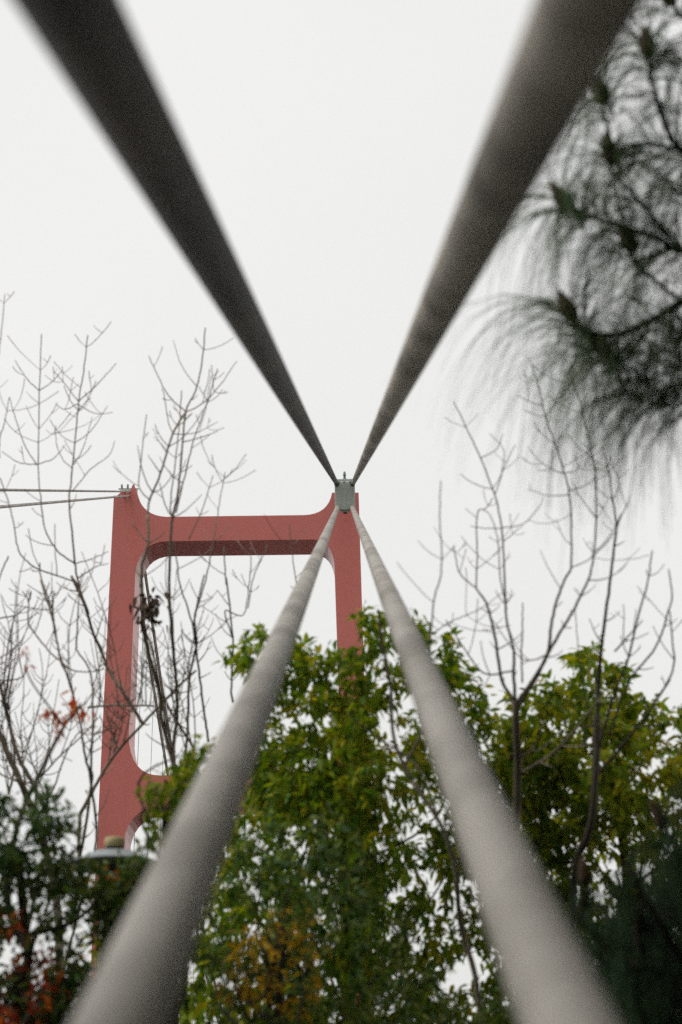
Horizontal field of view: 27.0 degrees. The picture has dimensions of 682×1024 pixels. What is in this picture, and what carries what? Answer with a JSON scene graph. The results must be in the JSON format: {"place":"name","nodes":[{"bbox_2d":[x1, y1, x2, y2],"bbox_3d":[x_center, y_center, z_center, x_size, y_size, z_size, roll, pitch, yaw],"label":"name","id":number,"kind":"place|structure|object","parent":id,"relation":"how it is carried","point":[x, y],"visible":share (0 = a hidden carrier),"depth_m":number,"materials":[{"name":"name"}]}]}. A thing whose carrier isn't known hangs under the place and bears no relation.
{"place":"outdoors","nodes":[
{"label":"outdoors","id":0,"kind":"place"},
{"bbox_2d":[134,636,142,845],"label":"hanger","id":1,"kind":"object","parent":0,"point":[139,723],"depth_m":74.19,"materials":[{"name":"grey metal"}]},
{"bbox_2d":[147,688,153,856],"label":"hanger","id":2,"kind":"object","parent":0,"point":[151,742],"depth_m":79.43,"materials":[{"name":"grey metal"}]},
{"bbox_2d":[0,0,681,1023],"label":"sky","id":3,"kind":"structure","parent":0,"point":[332,144],"materials":[{"name":"white"}]},
{"label":"ground","id":4,"kind":"structure","parent":0,"visible":0},
{"bbox_2d":[0,291,122,1013],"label":"bare tree","id":5,"kind":"object","parent":4,"relation":"on","point":[11,759],"visible":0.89,"depth_m":10.13,"materials":[{"name":"brown plant"}]},
{"bbox_2d":[0,646,123,1023],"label":"maple tree","id":6,"kind":"object","parent":4,"relation":"on","point":[12,1012],"visible":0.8,"depth_m":6.11,"materials":[{"name":"red plant"}]},
{"bbox_2d":[0,772,165,1023],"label":"dark evergreen tree","id":7,"kind":"object","parent":4,"relation":"on","point":[76,982],"visible":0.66,"depth_m":6.26,"materials":[{"name":"green plant"}]},
{"bbox_2d":[68,836,153,959],"bbox_3d":[-1.125,3.099,6.604,0.494,3.150,0.494,-1,-24,0],"label":"street lamp","id":8,"kind":"object","parent":4,"relation":"on","point":[112,846],"visible":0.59,"depth_m":7.09,"materials":[{"name":"grey metal"}]},
{"bbox_2d":[79,860,145,970],"bbox_3d":[-1.088,3.227,6.592,0.506,3.109,0.800,-1,-24,0],"label":"evergreen sapling","id":9,"kind":"object","parent":4,"relation":"on","point":[95,960],"visible":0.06,"depth_m":6.91,"materials":[{"name":"green plant"}]},
{"bbox_2d":[0,322,306,1023],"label":"bare tree","id":10,"kind":"object","parent":4,"relation":"on","point":[147,611],"visible":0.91,"depth_m":10.33,"materials":[{"name":"brown plant"}]},
{"bbox_2d":[132,734,215,1023],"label":"evergreen sapling","id":11,"kind":"object","parent":4,"relation":"on","point":[190,763],"visible":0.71,"depth_m":7.16,"materials":[{"name":"green plant"}]},
{"bbox_2d":[12,0,337,484],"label":"stay cable","id":12,"kind":"object","parent":4,"relation":"attached to","point":[95,51],"visible":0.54,"depth_m":2.06,"materials":[{"name":"grey metal"}]},
{"bbox_2d":[334,472,354,513],"bbox_3d":[0.093,-0.455,34.305,0.509,1.111,0.828,-1,-24,0],"label":"cable saddle","id":13,"kind":"object","parent":12,"relation":"attached to","point":[344,494],"visible":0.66,"depth_m":34.02,"materials":[{"name":"metal"}]},
{"bbox_2d":[70,505,339,1023],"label":"stay cable","id":14,"kind":"object","parent":4,"relation":"attached to","point":[140,975],"visible":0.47,"depth_m":2.12,"materials":[{"name":"grey metal"}]},
{"bbox_2d":[91,485,371,1008],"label":"bridge tower","id":15,"kind":"structure","parent":4,"relation":"on","point":[119,813],"depth_m":70.17,"materials":[{"name":"red paint"}]},
{"bbox_2d":[119,484,138,492],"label":"cable saddle","id":16,"kind":"object","parent":15,"relation":"on","point":[125,489],"visible":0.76,"depth_m":71.82,"materials":[{"name":"metal"}]},
{"bbox_2d":[16,491,49,491],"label":"stay cable","id":17,"kind":"object","parent":16,"relation":"attached to","point":[32,491],"visible":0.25,"depth_m":49.87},
{"bbox_2d":[0,495,124,505],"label":"stay cable","id":18,"kind":"object","parent":16,"relation":"attached to","point":[58,500],"visible":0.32,"depth_m":52.89,"materials":[{"name":"grey metal"}]},
{"bbox_2d":[0,495,129,508],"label":"stay cable","id":19,"kind":"object","parent":16,"relation":"attached to","point":[31,504],"visible":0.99,"depth_m":52.28,"materials":[{"name":"grey metal"}]},
{"bbox_2d":[0,488,130,491],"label":"stay cable","id":20,"kind":"object","parent":16,"relation":"attached to","point":[52,490],"visible":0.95,"depth_m":52.89,"materials":[{"name":"grey metal"}]},
{"bbox_2d":[140,597,208,980],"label":"cable","id":21,"kind":"object","parent":16,"relation":"attached to","point":[158,716],"visible":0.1,"depth_m":84.71,"materials":[{"name":"grey metal"}]},
{"bbox_2d":[145,572,215,983],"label":"cable","id":22,"kind":"object","parent":16,"relation":"attached to","point":[159,663],"visible":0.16,"depth_m":80.76,"materials":[{"name":"grey metal"}]},
{"bbox_2d":[140,600,217,1020],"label":"cable","id":23,"kind":"object","parent":15,"relation":"attached to","point":[158,719],"visible":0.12,"depth_m":83.91,"materials":[{"name":"grey metal"}]},
{"bbox_2d":[144,573,222,1015],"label":"cable","id":24,"kind":"object","parent":15,"relation":"attached to","point":[157,657],"visible":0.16,"depth_m":79.45,"materials":[{"name":"grey metal"}]},
{"bbox_2d":[350,505,621,1023],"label":"stay cable","id":25,"kind":"object","parent":15,"relation":"attached to","point":[549,974],"visible":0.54,"depth_m":2.02,"materials":[{"name":"grey metal"}]},
{"bbox_2d":[211,907,333,1023],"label":"yellow shrub","id":26,"kind":"object","parent":4,"relation":"on","point":[249,993],"visible":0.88,"depth_m":6.35,"materials":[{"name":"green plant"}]},
{"bbox_2d":[171,803,516,1023],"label":"dark evergreen tree","id":27,"kind":"object","parent":4,"relation":"on","point":[365,906],"visible":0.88,"depth_m":6.48,"materials":[{"name":"green plant"}]},
{"bbox_2d":[180,600,531,1023],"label":"camphor tree","id":28,"kind":"object","parent":4,"relation":"on","point":[352,787],"visible":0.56,"depth_m":8.45,"materials":[{"name":"green plant"}]},
{"bbox_2d":[347,481,483,1023],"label":"bare tree","id":29,"kind":"object","parent":4,"relation":"on","point":[433,811],"visible":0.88,"depth_m":7.25,"materials":[{"name":"brown plant"}]},
{"bbox_2d":[351,0,646,484],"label":"stay cable","id":30,"kind":"object","parent":4,"relation":"attached to","point":[564,53],"visible":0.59,"depth_m":1.91,"materials":[{"name":"grey metal"}]},
{"bbox_2d":[422,358,647,1023],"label":"bare tree","id":31,"kind":"object","parent":4,"relation":"on","point":[518,756],"visible":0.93,"depth_m":7.79,"materials":[{"name":"brown plant"}]},
{"bbox_2d":[389,0,681,582],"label":"pine tree","id":32,"kind":"object","parent":4,"relation":"on","point":[600,344],"visible":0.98,"depth_m":4.33,"materials":[{"name":"green plant"}]},
{"bbox_2d":[487,635,681,1013],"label":"camphor tree","id":33,"kind":"object","parent":4,"relation":"on","point":[548,838],"visible":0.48,"depth_m":8.93,"materials":[{"name":"green plant"}]},
{"bbox_2d":[550,774,681,1023],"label":"pine tree","id":34,"kind":"object","parent":4,"relation":"on","point":[632,966],"visible":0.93,"depth_m":4.16,"materials":[{"name":"green plant"}]},
{"bbox_2d":[560,434,681,930],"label":"bare tree","id":35,"kind":"object","parent":4,"relation":"on","point":[586,838],"visible":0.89,"depth_m":7.81,"materials":[{"name":"brown plant"}]}
]}

